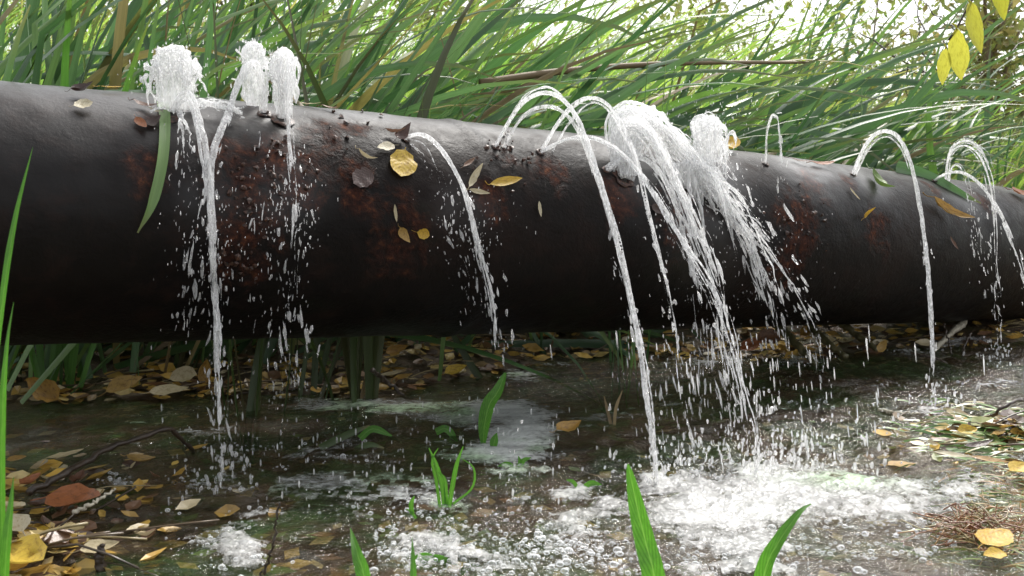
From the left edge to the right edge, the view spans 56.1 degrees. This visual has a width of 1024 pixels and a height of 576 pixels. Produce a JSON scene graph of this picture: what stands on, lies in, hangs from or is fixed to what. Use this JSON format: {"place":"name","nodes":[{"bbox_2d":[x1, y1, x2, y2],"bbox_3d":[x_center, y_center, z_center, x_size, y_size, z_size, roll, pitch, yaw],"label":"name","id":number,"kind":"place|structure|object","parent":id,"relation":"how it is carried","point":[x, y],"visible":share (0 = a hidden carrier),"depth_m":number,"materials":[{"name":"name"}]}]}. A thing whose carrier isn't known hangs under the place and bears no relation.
{"place":"outdoors","nodes":[
{"label":"outdoors","id":0,"kind":"place"},
{"bbox_2d":[2,0,1023,148],"label":"sky","id":1,"kind":"structure","parent":0,"point":[800,4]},
{"bbox_2d":[5,318,1023,575],"bbox_3d":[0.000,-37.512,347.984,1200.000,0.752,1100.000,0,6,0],"label":"ground","id":2,"kind":"structure","parent":0,"point":[503,530],"depth_m":1.90,"materials":[{"name":"soil"}]},
{"bbox_2d":[0,148,32,340],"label":"lone reed","id":3,"kind":"object","parent":2,"relation":"on","point":[6,267],"visible":1,"depth_m":0.93,"materials":[{"name":"green plant"}]},
{"bbox_2d":[0,0,165,71],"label":"shrub","id":4,"kind":"object","parent":2,"relation":"on","point":[23,6],"visible":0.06,"depth_m":9.61,"materials":[{"name":"green plant"}]},
{"bbox_2d":[0,0,408,367],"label":"reed clump","id":5,"kind":"object","parent":2,"relation":"on","point":[99,78],"visible":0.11,"depth_m":2.24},
{"bbox_2d":[29,0,399,392],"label":"reed clump","id":6,"kind":"object","parent":2,"relation":"on","point":[56,350],"visible":0.13,"depth_m":2.04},
{"bbox_2d":[0,0,484,94],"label":"reed clump","id":7,"kind":"object","parent":2,"relation":"on","point":[262,21],"depth_m":3.00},
{"bbox_2d":[80,0,408,55],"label":"shrub","id":8,"kind":"object","parent":2,"relation":"on","point":[250,5],"visible":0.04,"depth_m":8.85,"materials":[{"name":"green plant"}]},
{"bbox_2d":[0,0,513,404],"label":"reed clump","id":9,"kind":"object","parent":2,"relation":"on","point":[121,32],"visible":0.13,"depth_m":2.03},
{"bbox_2d":[2,0,530,366],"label":"reed clump","id":10,"kind":"object","parent":2,"relation":"on","point":[268,38],"visible":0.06,"depth_m":2.29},
{"bbox_2d":[129,0,531,436],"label":"reed clump","id":11,"kind":"object","parent":2,"relation":"on","point":[354,349],"visible":0.34,"depth_m":2.01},
{"bbox_2d":[21,0,665,416],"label":"reed clump","id":12,"kind":"object","parent":2,"relation":"on","point":[329,92],"visible":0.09,"depth_m":2.22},
{"bbox_2d":[122,0,660,418],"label":"reed clump","id":13,"kind":"object","parent":2,"relation":"on","point":[363,99],"visible":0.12,"depth_m":2.45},
{"bbox_2d":[296,7,526,410],"bbox_3d":[-0.293,-0.225,2.122,0.351,1.056,0.646,5,8,40],"label":"reed clump","id":14,"kind":"object","parent":2,"relation":"on","point":[316,378],"visible":0.28,"depth_m":2.07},
{"bbox_2d":[293,0,580,71],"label":"shrub","id":15,"kind":"object","parent":2,"relation":"on","point":[442,8],"visible":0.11,"depth_m":10.60,"materials":[{"name":"green plant"}]},
{"bbox_2d":[178,0,795,386],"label":"reed clump","id":16,"kind":"object","parent":2,"relation":"on","point":[460,44],"visible":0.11,"depth_m":2.31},
{"bbox_2d":[472,60,808,94],"bbox_3d":[0.384,-0.559,2.508,1.043,0.128,0.160,-2,7,-21],"label":"dead reed stalk","id":17,"kind":"object","parent":16,"relation":"on","point":[534,75],"visible":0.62,"depth_m":2.39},
{"bbox_2d":[0,81,1023,345],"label":"iron pipe","id":18,"kind":"object","parent":2,"relation":"on","point":[90,263],"visible":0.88,"depth_m":1.60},
{"bbox_2d":[137,102,170,232],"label":"lone reed","id":19,"kind":"object","parent":18,"relation":"hanging from","point":[161,166],"visible":0.98,"depth_m":1.38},
{"bbox_2d":[138,42,295,509],"bbox_3d":[-0.428,-0.028,1.401,0.160,0.671,0.268,-5,8,-38],"label":"water jet","id":20,"kind":"object","parent":18,"relation":"attached to","point":[175,103],"visible":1,"depth_m":1.43,"materials":[{"name":"white"}]},
{"bbox_2d":[199,38,282,406],"bbox_3d":[-0.409,-0.116,1.475,0.092,0.556,0.232,0,6,4],"label":"water jet","id":21,"kind":"object","parent":18,"relation":"attached to","point":[254,62],"visible":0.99,"depth_m":1.51,"materials":[{"name":"white"}]},
{"bbox_2d":[222,47,327,403],"bbox_3d":[-0.418,-0.072,1.752,0.161,0.667,0.723,-1,6,-12],"label":"water jet","id":22,"kind":"object","parent":18,"relation":"attached to","point":[292,63],"visible":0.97,"depth_m":1.49,"materials":[{"name":"white"}]},
{"bbox_2d":[352,167,376,187],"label":"fallen leaf","id":23,"kind":"object","parent":18,"relation":"on","point":[363,177],"visible":1,"depth_m":1.52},
{"bbox_2d":[390,147,416,175],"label":"fallen leaf","id":24,"kind":"object","parent":18,"relation":"on","point":[403,162],"visible":1,"depth_m":1.56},
{"bbox_2d":[405,132,533,365],"bbox_3d":[-0.059,-0.042,2.079,0.188,0.536,1.032,0,6,3],"label":"water jet","id":25,"kind":"object","parent":18,"relation":"attached to","point":[493,307],"visible":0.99,"depth_m":1.60,"materials":[{"name":"white"}]},
{"bbox_2d":[485,176,521,185],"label":"fallen leaf","id":26,"kind":"object","parent":18,"relation":"on","point":[504,180],"visible":1,"depth_m":1.65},
{"bbox_2d":[494,86,722,511],"bbox_3d":[0.139,-0.019,1.500,0.342,0.614,0.459,0,6,0],"label":"water jet","id":27,"kind":"object","parent":18,"relation":"attached to","point":[620,254],"visible":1,"depth_m":1.53,"materials":[{"name":"white"}]},
{"bbox_2d":[540,96,831,490],"bbox_3d":[0.304,-0.026,1.627,0.252,0.610,0.522,-5,8,-37],"label":"water jet","id":28,"kind":"object","parent":18,"relation":"attached to","point":[660,205],"visible":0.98,"depth_m":1.63,"materials":[{"name":"white"}]},
{"bbox_2d":[690,111,738,196],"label":"water jet","id":29,"kind":"object","parent":18,"relation":"attached to","point":[708,130],"visible":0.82,"depth_m":1.90,"materials":[{"name":"white"}]},
{"bbox_2d":[604,100,853,470],"bbox_3d":[0.395,-0.033,1.789,0.454,0.634,0.626,2,6,16],"label":"water jet","id":30,"kind":"object","parent":18,"relation":"on","point":[651,132],"visible":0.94,"depth_m":1.83,"materials":[{"name":"white"}]},
{"bbox_2d":[866,163,894,186],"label":"fallen leaf","id":31,"kind":"object","parent":18,"relation":"on","point":[879,180],"visible":1,"depth_m":2.26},
{"bbox_2d":[852,129,975,412],"bbox_3d":[0.840,-0.056,2.037,0.156,0.574,0.455,0,6,0],"label":"water jet","id":32,"kind":"object","parent":18,"relation":"attached to","point":[921,221],"visible":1,"depth_m":2.05,"materials":[{"name":"white"}]},
{"bbox_2d":[896,161,980,203],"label":"leaf","id":33,"kind":"object","parent":18,"relation":"on","point":[902,167],"visible":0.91,"depth_m":2.48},
{"bbox_2d":[922,192,974,217],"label":"fallen leaf","id":34,"kind":"object","parent":18,"relation":"on","point":[946,207],"visible":1,"depth_m":2.36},
{"bbox_2d":[935,171,1023,304],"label":"water jet","id":35,"kind":"object","parent":18,"relation":"attached to","point":[1005,225],"visible":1,"depth_m":2.40,"materials":[{"name":"white"}]},
{"bbox_2d":[945,138,1022,367],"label":"water jet","id":36,"kind":"object","parent":18,"relation":"attached to","point":[989,244],"visible":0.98,"depth_m":2.44,"materials":[{"name":"white"}]},
{"bbox_2d":[0,0,1023,189],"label":"meadow grass","id":37,"kind":"structure","parent":2,"relation":"on","point":[614,73],"depth_m":4.05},
{"bbox_2d":[5,319,1023,575],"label":"leaf litter","id":38,"kind":"object","parent":2,"relation":"on","point":[47,567],"visible":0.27,"depth_m":1.60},
{"bbox_2d":[10,534,46,563],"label":"fallen leaf","id":39,"kind":"object","parent":38,"relation":"on","point":[29,548],"visible":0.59,"depth_m":1.12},
{"bbox_2d":[30,483,100,506],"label":"fallen leaf","id":40,"kind":"object","parent":38,"relation":"on","point":[70,494],"visible":1,"depth_m":1.32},
{"bbox_2d":[72,488,115,513],"bbox_3d":[-0.554,0.285,1.279,0.060,0.024,0.017,-6,9,-44],"label":"straw","id":41,"kind":"object","parent":38,"relation":"on","point":[79,509],"visible":0.99,"depth_m":1.27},
{"bbox_2d":[72,539,119,552],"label":"fallen leaf","id":42,"kind":"object","parent":38,"relation":"on","point":[94,543],"visible":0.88,"depth_m":1.15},
{"bbox_2d":[120,454,154,461],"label":"fallen leaf","id":43,"kind":"object","parent":38,"relation":"on","point":[139,457],"visible":1,"depth_m":1.52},
{"bbox_2d":[163,366,196,381],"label":"fallen leaf","id":44,"kind":"object","parent":38,"relation":"on","point":[182,373],"visible":1,"depth_m":2.09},
{"bbox_2d":[198,360,211,383],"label":"fallen leaf","id":45,"kind":"object","parent":38,"relation":"on","point":[201,373],"visible":0.84,"depth_m":2.09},
{"bbox_2d":[383,344,407,354],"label":"fallen leaf","id":46,"kind":"object","parent":38,"relation":"on","point":[394,349],"visible":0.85,"depth_m":2.16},
{"bbox_2d":[442,364,466,374],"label":"fallen leaf","id":47,"kind":"object","parent":38,"relation":"on","point":[453,369],"visible":1,"depth_m":2.21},
{"bbox_2d":[9,321,1023,575],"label":"litter straw","id":48,"kind":"object","parent":38,"relation":"on","point":[109,533],"visible":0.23,"depth_m":1.71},
{"bbox_2d":[734,338,761,350],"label":"fallen leaf","id":49,"kind":"object","parent":38,"relation":"on","point":[751,346],"visible":0.79,"depth_m":2.52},
{"bbox_2d":[751,328,780,343],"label":"fallen leaf","id":50,"kind":"object","parent":38,"relation":"on","point":[770,334],"visible":0.84,"depth_m":2.43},
{"bbox_2d":[951,424,977,433],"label":"fallen leaf","id":51,"kind":"object","parent":38,"relation":"on","point":[965,428],"visible":1,"depth_m":1.70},
{"bbox_2d":[300,0,768,126],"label":"reed clump","id":52,"kind":"object","parent":2,"relation":"on","point":[515,47],"visible":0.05,"depth_m":3.16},
{"bbox_2d":[431,1,681,356],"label":"reed clump","id":53,"kind":"object","parent":2,"relation":"on","point":[541,336],"visible":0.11,"depth_m":2.51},
{"bbox_2d":[294,0,853,354],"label":"reed clump","id":54,"kind":"object","parent":2,"relation":"on","point":[615,56],"visible":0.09,"depth_m":2.55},
{"bbox_2d":[548,0,733,82],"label":"shrub","id":55,"kind":"object","parent":2,"relation":"on","point":[662,16],"visible":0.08,"depth_m":12.06,"materials":[{"name":"green plant"}]},
{"bbox_2d":[608,5,701,407],"bbox_3d":[0.341,-0.195,2.418,0.230,1.054,0.363,0,6,0],"label":"reed clump","id":56,"kind":"object","parent":2,"relation":"on","point":[633,357],"visible":0.27,"depth_m":2.38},
{"bbox_2d":[547,10,769,138],"bbox_3d":[0.348,-0.415,3.172,1.006,0.945,0.690,2,6,16],"label":"reed clump","id":57,"kind":"object","parent":2,"relation":"on","point":[659,91],"visible":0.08,"depth_m":3.07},
{"bbox_2d":[497,0,887,357],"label":"reed clump","id":58,"kind":"object","parent":2,"relation":"on","point":[670,74],"visible":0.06,"depth_m":2.56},
{"bbox_2d":[415,27,978,333],"bbox_3d":[0.531,-0.088,3.261,1.832,1.574,1.500,-2,7,-19],"label":"reed clump","id":59,"kind":"object","parent":2,"relation":"on","point":[846,156],"visible":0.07,"depth_m":2.82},
{"bbox_2d":[641,0,853,90],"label":"shrub","id":60,"kind":"object","parent":2,"relation":"on","point":[681,2],"visible":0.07,"depth_m":10.65,"materials":[{"name":"green plant"}]},
{"bbox_2d":[601,63,948,171],"bbox_3d":[0.758,-0.144,3.292,1.521,1.224,1.690,4,7,34],"label":"reed clump","id":61,"kind":"object","parent":2,"relation":"on","point":[790,129],"visible":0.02,"depth_m":2.96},
{"bbox_2d":[575,0,1021,175],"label":"reed clump","id":62,"kind":"object","parent":2,"relation":"on","point":[786,126],"visible":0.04,"depth_m":2.91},
{"bbox_2d":[639,0,1020,176],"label":"reed clump","id":63,"kind":"object","parent":2,"relation":"on","point":[867,83],"visible":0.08,"depth_m":3.19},
{"bbox_2d":[665,0,1023,172],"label":"reed clump","id":64,"kind":"object","parent":2,"relation":"on","point":[926,34],"visible":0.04,"depth_m":3.66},
{"bbox_2d":[767,1,948,109],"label":"shrub","id":65,"kind":"object","parent":2,"relation":"on","point":[827,11],"visible":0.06,"depth_m":12.55,"materials":[{"name":"green plant"}]},
{"bbox_2d":[722,14,1002,186],"bbox_3d":[1.084,-0.449,3.479,1.460,0.959,0.750,2,7,21],"label":"reed clump","id":66,"kind":"object","parent":2,"relation":"on","point":[930,151],"visible":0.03,"depth_m":3.12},
{"bbox_2d":[716,0,1023,185],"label":"reed clump","id":67,"kind":"object","parent":2,"relation":"on","point":[921,96],"visible":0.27,"depth_m":3.10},
{"bbox_2d":[721,0,1023,188],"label":"reed clump","id":68,"kind":"object","parent":2,"relation":"on","point":[849,36],"visible":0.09,"depth_m":4.43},
{"bbox_2d":[748,0,1020,136],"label":"shrub","id":69,"kind":"object","parent":2,"relation":"on","point":[885,45],"visible":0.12,"depth_m":7.94,"materials":[{"name":"green plant"}]},
{"bbox_2d":[754,0,1023,181],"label":"reed clump","id":70,"kind":"object","parent":2,"relation":"on","point":[896,87],"visible":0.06,"depth_m":4.06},
{"bbox_2d":[860,0,1023,95],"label":"dead branch","id":71,"kind":"object","parent":70,"relation":"on","point":[924,71],"visible":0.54,"depth_m":3.93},
{"bbox_2d":[802,0,1023,180],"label":"reed clump","id":72,"kind":"object","parent":2,"relation":"on","point":[924,156],"visible":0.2,"depth_m":3.22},
{"bbox_2d":[883,0,1023,181],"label":"tree","id":73,"kind":"object","parent":2,"relation":"on","point":[1015,29],"visible":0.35,"depth_m":5.03,"materials":[{"name":"green plant"}]},
{"bbox_2d":[937,0,1023,84],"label":"willow sprig","id":74,"kind":"object","parent":73,"relation":"hanging from","point":[955,56],"visible":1,"depth_m":1.86,"materials":[{"name":"yellow plant"}]},
{"bbox_2d":[892,431,1023,575],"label":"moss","id":75,"kind":"object","parent":2,"relation":"on","point":[999,496],"visible":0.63,"depth_m":1.38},
{"bbox_2d":[938,0,1023,136],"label":"shrub","id":76,"kind":"object","parent":2,"relation":"on","point":[1019,45],"visible":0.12,"depth_m":6.56,"materials":[{"name":"green plant"}]},
{"bbox_2d":[957,40,1023,189],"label":"reed clump","id":77,"kind":"object","parent":2,"relation":"on","point":[1009,177],"visible":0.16,"depth_m":3.67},
{"bbox_2d":[5,340,1023,575],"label":"water","id":78,"kind":"structure","parent":0,"point":[771,394],"depth_m":1.63,"materials":[{"name":"clear liquid"}]},
{"bbox_2d":[0,302,13,549],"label":"lone reed","id":79,"kind":"object","parent":78,"relation":"on","point":[3,385],"visible":0.86,"depth_m":0.89,"materials":[{"name":"green plant"}]},
{"bbox_2d":[0,477,13,575],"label":"lone reed","id":80,"kind":"object","parent":78,"relation":"on","point":[5,550],"visible":1,"depth_m":0.87,"materials":[{"name":"green plant"}]},
{"bbox_2d":[12,514,30,535],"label":"fallen leaf","id":81,"kind":"object","parent":78,"relation":"on","point":[21,522],"visible":0.66,"depth_m":1.22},
{"bbox_2d":[0,1,66,380],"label":"reed clump","id":82,"kind":"object","parent":78,"relation":"on","point":[1,354],"visible":0.06,"depth_m":2.08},
{"bbox_2d":[26,377,67,403],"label":"fallen leaf","id":83,"kind":"object","parent":78,"relation":"on","point":[46,390],"visible":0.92,"depth_m":1.93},
{"bbox_2d":[93,543,106,575],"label":"rotten reed","id":84,"kind":"object","parent":78,"relation":"on","point":[100,564],"visible":0.96,"depth_m":1.12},
{"bbox_2d":[25,426,194,495],"bbox_3d":[-0.607,0.261,1.479,0.034,0.066,0.310,4,7,31],"label":"bent twig","id":85,"kind":"object","parent":78,"relation":"on","point":[51,480],"visible":1,"depth_m":1.46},
{"bbox_2d":[97,375,141,396],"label":"fallen leaf","id":86,"kind":"object","parent":78,"relation":"on","point":[119,383],"visible":0.99,"depth_m":2.01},
{"bbox_2d":[139,384,187,395],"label":"fallen leaf","id":87,"kind":"object","parent":78,"relation":"on","point":[165,389],"visible":1,"depth_m":2.02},
{"bbox_2d":[259,502,280,575],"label":"upright straw","id":88,"kind":"object","parent":78,"relation":"on","point":[264,570],"visible":1,"depth_m":1.06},
{"bbox_2d":[162,0,379,380],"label":"reed clump","id":89,"kind":"object","parent":78,"relation":"on","point":[178,361],"visible":0.09,"depth_m":2.17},
{"bbox_2d":[178,0,402,464],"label":"reed clump","id":90,"kind":"object","parent":78,"relation":"in","point":[254,400],"visible":0.27,"depth_m":1.91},
{"bbox_2d":[318,425,391,458],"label":"water plant","id":91,"kind":"object","parent":78,"relation":"on","point":[367,430],"visible":0.96,"depth_m":1.64,"materials":[{"name":"green plant"}]},
{"bbox_2d":[350,528,370,575],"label":"lone reed","id":92,"kind":"object","parent":78,"relation":"on","point":[361,567],"visible":1,"depth_m":0.89,"materials":[{"name":"green plant"}]},
{"bbox_2d":[410,540,416,575],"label":"lone reed","id":93,"kind":"object","parent":78,"relation":"on","point":[413,571],"visible":1,"depth_m":0.91,"materials":[{"name":"green plant"}]},
{"bbox_2d":[435,425,457,441],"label":"water plant","id":94,"kind":"object","parent":78,"relation":"on","point":[442,429],"visible":0.95,"depth_m":1.72,"materials":[{"name":"green plant"}]},
{"bbox_2d":[415,552,483,575],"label":"water plant","id":95,"kind":"object","parent":78,"relation":"on","point":[429,556],"visible":0.88,"depth_m":1.15,"materials":[{"name":"green plant"}]},
{"bbox_2d":[428,447,475,507],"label":"water plant","id":96,"kind":"object","parent":78,"relation":"on","point":[446,498],"visible":1,"depth_m":1.34,"materials":[{"name":"green plant"}]},
{"bbox_2d":[185,359,738,500],"bbox_3d":[0.033,0.240,1.931,1.580,0.009,0.777,-5,8,-36],"label":"scum","id":97,"kind":"object","parent":78,"relation":"on","point":[533,429],"visible":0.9,"depth_m":1.77,"materials":[{"name":"liquid"}]},
{"bbox_2d":[370,368,404,395],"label":"litter twig","id":98,"kind":"object","parent":97,"relation":"on","point":[373,371],"visible":1,"depth_m":1.98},
{"bbox_2d":[549,420,580,432],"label":"fallen leaf","id":99,"kind":"object","parent":97,"relation":"on","point":[571,425],"visible":1,"depth_m":1.71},
{"bbox_2d":[452,335,482,379],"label":"water plant","id":100,"kind":"object","parent":78,"relation":"on","point":[472,367],"visible":0.78,"depth_m":2.23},
{"bbox_2d":[478,372,506,443],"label":"pond plant","id":101,"kind":"object","parent":78,"relation":"in","point":[491,398],"visible":0.96,"depth_m":1.66,"materials":[{"name":"green plant"}]},
{"bbox_2d":[498,456,530,470],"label":"water plant","id":102,"kind":"object","parent":78,"relation":"on","point":[522,461],"visible":0.84,"depth_m":1.52,"materials":[{"name":"green plant"}]},
{"bbox_2d":[92,339,1023,575],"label":"foam bubbles","id":103,"kind":"object","parent":78,"relation":"on","point":[405,548],"visible":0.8,"depth_m":1.20,"materials":[{"name":"white"}]},
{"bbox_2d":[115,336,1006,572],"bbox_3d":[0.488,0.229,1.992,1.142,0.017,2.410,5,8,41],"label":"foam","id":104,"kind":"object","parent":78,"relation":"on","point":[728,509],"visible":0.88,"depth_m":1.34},
{"bbox_2d":[117,18,1017,508],"bbox_3d":[0.505,-0.095,1.820,2.298,0.713,0.873,-2,7,-21],"label":"spray","id":105,"kind":"object","parent":78,"relation":"on","point":[757,450],"visible":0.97,"depth_m":1.51,"materials":[{"name":"white liquid"}]},
{"bbox_2d":[604,390,622,425],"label":"water plant","id":106,"kind":"object","parent":78,"relation":"on","point":[614,414],"visible":0.97,"depth_m":1.80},
{"bbox_2d":[626,464,664,575],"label":"dock plant","id":107,"kind":"object","parent":78,"relation":"on","point":[649,558],"visible":1,"depth_m":0.97,"materials":[{"name":"green plant"}]},
{"bbox_2d":[754,503,811,575],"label":"grass plant","id":108,"kind":"object","parent":78,"relation":"on","point":[768,556],"depth_m":1.02,"materials":[{"name":"green plant"}]},
{"bbox_2d":[771,326,817,365],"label":"leaning stalk","id":109,"kind":"object","parent":78,"relation":"on","point":[797,345],"visible":0.61,"depth_m":2.41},
{"bbox_2d":[804,325,848,358],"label":"leaning stalk","id":110,"kind":"object","parent":78,"relation":"on","point":[824,339],"visible":0.8,"depth_m":2.47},
{"bbox_2d":[838,324,877,350],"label":"broken stalk","id":111,"kind":"object","parent":78,"relation":"on","point":[858,336],"visible":0.71,"depth_m":2.52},
{"bbox_2d":[858,398,1023,476],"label":"pond weed","id":112,"kind":"object","parent":78,"relation":"on","point":[981,448],"visible":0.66,"depth_m":1.68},
{"bbox_2d":[930,321,967,351],"bbox_3d":[1.217,0.132,2.681,0.025,0.070,0.270,6,8,43],"label":"pale root","id":113,"kind":"object","parent":78,"relation":"on","point":[956,328],"visible":0.75,"depth_m":2.69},
{"bbox_2d":[898,500,1023,561],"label":"root mat","id":114,"kind":"object","parent":78,"relation":"on","point":[959,527],"visible":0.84,"depth_m":1.23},
{"bbox_2d":[974,528,1012,548],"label":"fallen leaf","id":115,"kind":"object","parent":78,"relation":"on","point":[998,537],"visible":1,"depth_m":1.16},
{"bbox_2d":[983,547,1009,558],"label":"fallen leaf","id":116,"kind":"object","parent":78,"relation":"on","point":[995,552],"visible":1,"depth_m":1.11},
{"bbox_2d":[1006,461,1023,472],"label":"fallen leaf","id":117,"kind":"object","parent":78,"relation":"on","point":[1017,466],"visible":1,"depth_m":1.47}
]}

